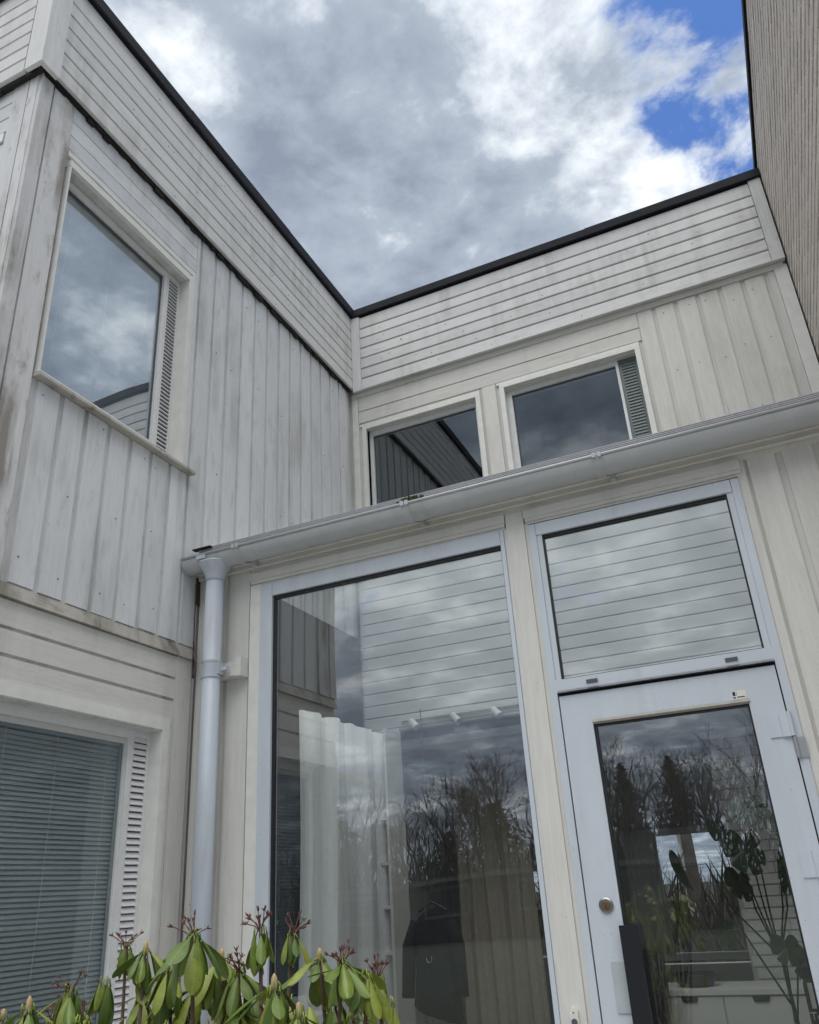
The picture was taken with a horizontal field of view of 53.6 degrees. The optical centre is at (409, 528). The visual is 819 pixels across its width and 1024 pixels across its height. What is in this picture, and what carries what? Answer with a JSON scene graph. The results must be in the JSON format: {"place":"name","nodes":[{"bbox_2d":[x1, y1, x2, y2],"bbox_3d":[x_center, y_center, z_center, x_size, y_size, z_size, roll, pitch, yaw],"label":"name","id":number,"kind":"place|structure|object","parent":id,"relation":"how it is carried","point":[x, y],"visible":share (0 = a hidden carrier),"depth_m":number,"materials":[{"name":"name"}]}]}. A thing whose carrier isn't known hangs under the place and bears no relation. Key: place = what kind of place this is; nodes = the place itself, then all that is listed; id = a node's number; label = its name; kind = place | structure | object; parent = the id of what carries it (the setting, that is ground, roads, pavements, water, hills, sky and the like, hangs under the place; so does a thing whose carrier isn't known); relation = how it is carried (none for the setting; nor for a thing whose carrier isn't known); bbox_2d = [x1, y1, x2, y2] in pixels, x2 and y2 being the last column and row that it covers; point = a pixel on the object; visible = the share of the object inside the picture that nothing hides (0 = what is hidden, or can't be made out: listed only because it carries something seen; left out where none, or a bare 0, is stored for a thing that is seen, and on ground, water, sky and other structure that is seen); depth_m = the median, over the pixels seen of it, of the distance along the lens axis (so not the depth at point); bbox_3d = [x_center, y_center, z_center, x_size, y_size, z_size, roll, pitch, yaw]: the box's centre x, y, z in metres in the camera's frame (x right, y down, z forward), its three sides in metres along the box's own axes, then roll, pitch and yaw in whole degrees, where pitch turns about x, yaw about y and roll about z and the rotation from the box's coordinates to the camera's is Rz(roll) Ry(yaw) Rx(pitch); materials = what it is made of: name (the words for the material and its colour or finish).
{"place":"outdoors","nodes":[
{"label":"outdoors","id":0,"kind":"place"},
{"bbox_2d":[104,0,753,891],"label":"sky","id":1,"kind":"structure","parent":0,"point":[404,145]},
{"bbox_2d":[536,881,728,920],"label":"ground","id":2,"kind":"structure","parent":0,"point":[704,884],"depth_m":115.61,"materials":[{"name":"green plant"}]},
{"bbox_2d":[180,391,818,1023],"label":"entrance hall","id":3,"kind":"structure","parent":2,"relation":"on","point":[622,627],"depth_m":4.29,"materials":[{"name":"beige paint"}]},
{"bbox_2d":[276,832,281,995],"bbox_3d":[-0.836,2.368,4.384,0.247,2.000,0.560,-13,-26,21],"label":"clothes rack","id":4,"kind":"object","parent":3,"relation":"on","point":[278,899],"visible":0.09,"depth_m":4.55,"materials":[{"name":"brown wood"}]},
{"bbox_2d":[298,710,393,1023],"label":"curtain","id":5,"kind":"object","parent":3,"relation":"hanging from","point":[344,887],"visible":0.84,"depth_m":5.32,"materials":[{"name":"fabric"}]},
{"bbox_2d":[377,728,415,1023],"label":"shelf unit","id":6,"kind":"object","parent":3,"relation":"on","point":[399,906],"visible":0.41,"depth_m":5.79,"materials":[{"name":"wood"}]},
{"bbox_2d":[253,530,560,1023],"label":"window","id":7,"kind":"structure","parent":3,"relation":"in","point":[270,594],"depth_m":4.27,"materials":[{"name":"metal"}]},
{"bbox_2d":[408,718,419,730],"bbox_3d":[0.034,1.514,6.251,0.060,0.103,0.104,16,-31,-36],"label":"spotlight","id":8,"kind":"object","parent":3,"relation":"attached to","point":[414,724],"visible":1,"depth_m":6.23,"materials":[{"name":"white metal"}]},
{"bbox_2d":[402,709,468,1023],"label":"coat","id":9,"kind":"object","parent":3,"relation":"hanging from","point":[433,956],"visible":1,"depth_m":5.01,"materials":[{"name":"fabric"}]},
{"bbox_2d":[450,712,461,724],"bbox_3d":[0.350,1.438,6.129,0.060,0.103,0.104,16,-31,-36],"label":"spotlight","id":10,"kind":"object","parent":3,"relation":"attached to","point":[456,718],"visible":1,"depth_m":6.11,"materials":[{"name":"white metal"}]},
{"bbox_2d":[490,706,502,718],"bbox_3d":[0.644,1.368,6.015,0.060,0.103,0.104,16,-31,-36],"label":"spotlight","id":11,"kind":"object","parent":3,"relation":"attached to","point":[496,712],"visible":1,"depth_m":5.99,"materials":[{"name":"white metal"}]},
{"bbox_2d":[448,751,550,1023],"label":"curtain","id":12,"kind":"object","parent":3,"relation":"hanging from","point":[501,936],"visible":0.99,"depth_m":6.49,"materials":[{"name":"beige fabric"}]},
{"bbox_2d":[533,865,547,963],"bbox_3d":[1.368,3.957,8.326,0.560,0.920,0.080,-13,-26,21],"label":"window","id":13,"kind":"structure","parent":3,"relation":"in","point":[534,866],"depth_m":8.15,"materials":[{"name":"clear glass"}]},
{"bbox_2d":[349,167,818,738],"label":"wing","id":14,"kind":"structure","parent":3,"relation":"on","point":[683,309],"depth_m":6.99,"materials":[{"name":"white wood"}]},
{"bbox_2d":[360,390,488,506],"bbox_3d":[0.131,-0.560,7.190,1.189,1.124,0.124,-13,-26,21],"label":"window","id":15,"kind":"structure","parent":14,"relation":"in","point":[477,406],"depth_m":7.34,"materials":[{"name":"white paint"}]},
{"bbox_2d":[496,342,657,469],"bbox_3d":[1.377,-0.864,6.710,1.239,1.137,0.124,-13,-26,21],"label":"window","id":16,"kind":"structure","parent":14,"relation":"in","point":[637,405],"depth_m":6.77,"materials":[{"name":"white paint"}]},
{"bbox_2d":[620,829,675,954],"bbox_3d":[2.316,3.537,7.912,0.350,1.112,0.057,-13,-26,21],"label":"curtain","id":17,"kind":"object","parent":3,"relation":"hanging from","point":[651,918],"visible":0.9,"depth_m":7.91,"materials":[{"name":"grey fabric"}]},
{"bbox_2d":[558,661,818,1023],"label":"door","id":18,"kind":"structure","parent":3,"relation":"in","point":[616,944],"depth_m":3.39,"materials":[{"name":"metal"}]},
{"bbox_2d":[634,824,749,960],"bbox_3d":[2.751,3.523,7.867,0.990,1.170,0.136,-13,-26,21],"label":"window","id":19,"kind":"structure","parent":3,"relation":"in","point":[731,954],"depth_m":7.65,"materials":[{"name":"white glass"}]},
{"bbox_2d":[669,795,806,1023],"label":"monstera plant","id":20,"kind":"object","parent":3,"relation":"on","point":[745,852],"visible":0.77,"depth_m":4.29,"materials":[{"name":"green plant"}]},
{"bbox_2d":[667,980,811,1023],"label":"cabinet","id":21,"kind":"object","parent":3,"relation":"on","point":[743,1002],"visible":0.74,"depth_m":5.21,"materials":[{"name":"white wood"}]},
{"bbox_2d":[673,970,716,987],"bbox_3d":[1.946,3.069,5.514,0.290,0.080,0.290,-13,-26,21],"label":"bowl","id":22,"kind":"object","parent":21,"relation":"on","point":[696,979],"visible":1,"depth_m":5.42,"materials":[{"name":"black plastic"}]},
{"bbox_2d":[799,963,818,1023],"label":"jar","id":23,"kind":"object","parent":3,"relation":"on","point":[811,1001],"visible":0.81,"depth_m":3.68,"materials":[{"name":"plastic"}]},
{"bbox_2d":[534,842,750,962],"bbox_3d":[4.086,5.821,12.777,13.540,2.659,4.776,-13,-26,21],"label":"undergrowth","id":24,"kind":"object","parent":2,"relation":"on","point":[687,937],"visible":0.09,"depth_m":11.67,"materials":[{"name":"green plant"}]},
{"bbox_2d":[676,834,706,930],"bbox_3d":[4.731,3.818,13.859,2.277,7.172,1.928,11,-28,-30],"label":"birch","id":25,"kind":"object","parent":2,"relation":"on","point":[685,845],"depth_m":13.10,"materials":[{"name":"plant"}]},
{"bbox_2d":[642,950,670,1023],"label":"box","id":26,"kind":"object","parent":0,"point":[656,979],"visible":0.58,"depth_m":5.20,"materials":[{"name":"plastic"}]},
{"bbox_2d":[704,726,802,980],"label":"brick pier","id":27,"kind":"structure","parent":0,"point":[735,763],"depth_m":6.10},
{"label":"terrace paving","id":28,"kind":"structure","parent":0,"visible":0},
{"bbox_2d":[0,0,466,1023],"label":"wing","id":29,"kind":"structure","parent":28,"relation":"on","point":[108,522],"depth_m":4.83,"materials":[{"name":"white wood"}]},
{"bbox_2d":[0,721,120,1023],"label":"venetian blind","id":30,"kind":"object","parent":29,"relation":"attached to","point":[45,939],"visible":0.91,"depth_m":3.67,"materials":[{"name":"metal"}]},
{"bbox_2d":[0,676,172,1023],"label":"window","id":31,"kind":"structure","parent":29,"relation":"in","point":[135,878],"depth_m":4.01,"materials":[{"name":"white paint"}]},
{"bbox_2d":[41,194,159,435],"bbox_3d":[-1.824,-1.257,4.835,0.032,1.300,0.840,-13,-26,21],"label":"window pane","id":32,"kind":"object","parent":29,"relation":"attached to","point":[129,257],"visible":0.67,"depth_m":4.82,"materials":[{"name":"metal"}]},
{"bbox_2d":[32,150,195,475],"bbox_3d":[-1.707,-1.247,4.893,0.168,1.576,1.229,-13,-26,21],"label":"window","id":33,"kind":"structure","parent":29,"relation":"in","point":[167,404],"depth_m":5.09,"materials":[{"name":"white paint"}]},
{"bbox_2d":[741,0,818,362],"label":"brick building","id":34,"kind":"structure","parent":28,"relation":"on","point":[781,41],"depth_m":5.24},
{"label":"planting bed","id":35,"kind":"structure","parent":0,"visible":0},
{"bbox_2d":[0,905,399,1023],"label":"rhododendron","id":36,"kind":"object","parent":35,"relation":"on","point":[221,985],"visible":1,"depth_m":1.51,"materials":[{"name":"green plant"}]}
]}

